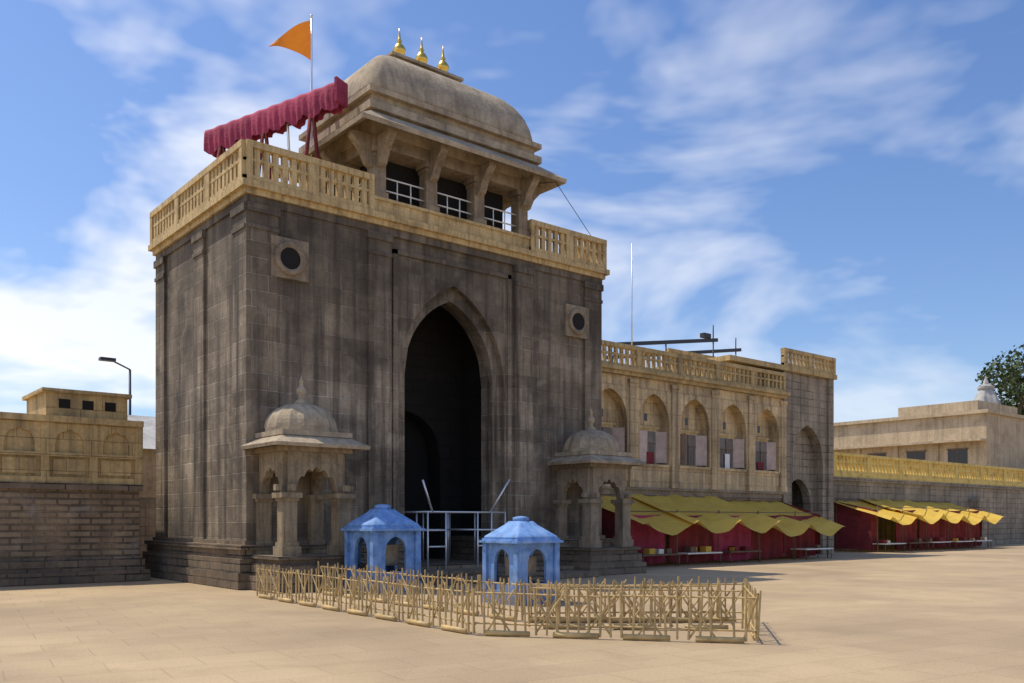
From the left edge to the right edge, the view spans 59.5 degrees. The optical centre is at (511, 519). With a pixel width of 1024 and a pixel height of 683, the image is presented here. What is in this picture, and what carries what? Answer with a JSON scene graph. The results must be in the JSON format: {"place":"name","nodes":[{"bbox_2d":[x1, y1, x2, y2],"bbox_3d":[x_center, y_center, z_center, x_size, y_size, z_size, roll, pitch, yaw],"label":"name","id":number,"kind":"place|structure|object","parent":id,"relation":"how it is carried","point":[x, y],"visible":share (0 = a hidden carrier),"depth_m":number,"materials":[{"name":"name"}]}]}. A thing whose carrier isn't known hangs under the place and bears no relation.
{"place":"outdoors","nodes":[
{"label":"outdoors","id":0,"kind":"place"},
{"bbox_2d":[0,387,150,586],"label":"building","id":1,"kind":"structure","parent":0,"point":[71,470],"depth_m":23.71,"materials":[{"name":"stone"}]},
{"bbox_2d":[127,415,155,557],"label":"wall","id":2,"kind":"structure","parent":0,"point":[147,512],"depth_m":33.74,"materials":[{"name":"grey stone"}]},
{"bbox_2d":[0,543,1023,682],"bbox_3d":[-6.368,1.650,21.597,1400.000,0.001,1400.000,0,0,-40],"label":"paved ground","id":3,"kind":"structure","parent":0,"point":[942,615],"depth_m":12.80,"materials":[{"name":"beige concrete"}]},
{"bbox_2d":[98,357,130,414],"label":"street lamp","id":4,"kind":"object","parent":3,"relation":"on","point":[107,359],"visible":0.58,"depth_m":44.55,"materials":[{"name":"grey metal"}]},
{"bbox_2d":[240,374,370,593],"bbox_3d":[-5.024,-0.949,21.619,2.440,5.197,2.160,0,0,-40],"label":"shrine","id":5,"kind":"object","parent":3,"relation":"on","point":[299,440],"visible":0.96,"depth_m":21.10,"materials":[{"name":"stone"}]},
{"bbox_2d":[143,138,612,589],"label":"gate tower","id":6,"kind":"structure","parent":3,"relation":"on","point":[457,370],"depth_m":24.43,"materials":[{"name":"grey stone"}]},
{"bbox_2d":[269,14,312,156],"bbox_3d":[-6.135,-11.190,25.033,1.262,6.080,0.222,0,0,-17],"label":"flag pole","id":7,"kind":"object","parent":6,"relation":"on","point":[297,38],"visible":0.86,"depth_m":25.12,"materials":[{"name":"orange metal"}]},
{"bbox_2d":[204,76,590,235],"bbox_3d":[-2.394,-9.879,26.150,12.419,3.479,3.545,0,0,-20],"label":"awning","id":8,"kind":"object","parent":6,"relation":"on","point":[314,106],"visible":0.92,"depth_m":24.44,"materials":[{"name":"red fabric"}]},
{"bbox_2d":[279,28,566,248],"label":"pavilion roof","id":9,"kind":"structure","parent":6,"relation":"on","point":[440,145],"depth_m":25.11,"materials":[{"name":"stone"}]},
{"bbox_2d":[405,479,509,569],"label":"queue rails","id":10,"kind":"object","parent":6,"relation":"on","point":[447,530],"visible":0.63,"depth_m":25.55,"materials":[{"name":"silver metal"}]},
{"bbox_2d":[341,504,424,592],"bbox_3d":[-3.022,0.638,20.926,1.421,2.024,1.421,0,0,-40],"label":"kiosk","id":11,"kind":"object","parent":3,"relation":"on","point":[381,530],"visible":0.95,"depth_m":20.68,"materials":[{"name":"blue paint"}]},
{"bbox_2d":[419,558,597,586],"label":"gate steps","id":12,"kind":"structure","parent":3,"relation":"on","point":[455,567],"depth_m":24.89,"materials":[{"name":"grey stone"}]},
{"bbox_2d":[256,561,761,642],"bbox_3d":[-1.106,1.276,15.494,11.353,0.736,3.907,0,0,34],"label":"bamboo fence","id":13,"kind":"object","parent":3,"relation":"on","point":[751,609],"visible":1,"depth_m":13.73,"materials":[{"name":"beige wood"}]},
{"bbox_2d":[478,516,563,605],"bbox_3d":[0.177,0.785,17.953,1.214,1.729,1.214,0,0,-40],"label":"kiosk","id":14,"kind":"object","parent":3,"relation":"on","point":[519,540],"visible":0.93,"depth_m":17.73,"materials":[{"name":"blue paint"}]},
{"bbox_2d":[547,409,646,575],"bbox_3d":[2.551,-0.949,27.885,2.440,5.197,2.160,0,0,-40],"label":"shrine","id":15,"kind":"object","parent":3,"relation":"on","point":[590,460],"visible":0.99,"depth_m":27.30,"materials":[{"name":"stone"}]},
{"bbox_2d":[602,340,789,560],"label":"building wing","id":16,"kind":"structure","parent":3,"relation":"on","point":[677,430],"depth_m":37.01,"materials":[{"name":"stone"}]},
{"bbox_2d":[607,243,740,370],"bbox_3d":[7.316,-8.365,40.805,2.684,5.170,11.633,0,0,38],"label":"rooftop antenna","id":17,"kind":"object","parent":16,"relation":"on","point":[706,337],"visible":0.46,"depth_m":39.78,"materials":[{"name":"grey metal"}]},
{"bbox_2d":[602,494,844,565],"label":"market stalls","id":18,"kind":"object","parent":3,"relation":"on","point":[702,529],"visible":0.92,"depth_m":34.79,"materials":[{"name":"yellow fabric"}]},
{"bbox_2d":[656,347,836,553],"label":"end tower","id":19,"kind":"structure","parent":3,"relation":"on","point":[810,440],"depth_m":42.66,"materials":[{"name":"grey stone"}]},
{"bbox_2d":[834,498,1002,551],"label":"market stalls","id":20,"kind":"object","parent":3,"relation":"on","point":[956,526],"visible":0.99,"depth_m":48.60,"materials":[{"name":"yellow fabric"}]},
{"bbox_2d":[975,344,1023,414],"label":"tree","id":21,"kind":"object","parent":3,"relation":"on","point":[1012,378],"visible":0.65,"depth_m":88.45,"materials":[{"name":"green plant"}]},
{"bbox_2d":[0,0,1023,422],"label":"sky","id":22,"kind":"structure","parent":0,"point":[842,180],"materials":[{"name":"blue"}]},
{"bbox_2d":[834,452,1023,550],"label":"boundary wall","id":23,"kind":"structure","parent":0,"point":[996,490],"depth_m":54.77,"materials":[{"name":"grey stone"}]},
{"bbox_2d":[834,400,1023,468],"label":"building","id":24,"kind":"structure","parent":0,"point":[976,432],"depth_m":66.98,"materials":[{"name":"beige paint"}]},
{"bbox_2d":[974,376,1000,403],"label":"shikhara","id":25,"kind":"structure","parent":24,"relation":"on","point":[986,392],"depth_m":80.61,"materials":[{"name":"white paint"}]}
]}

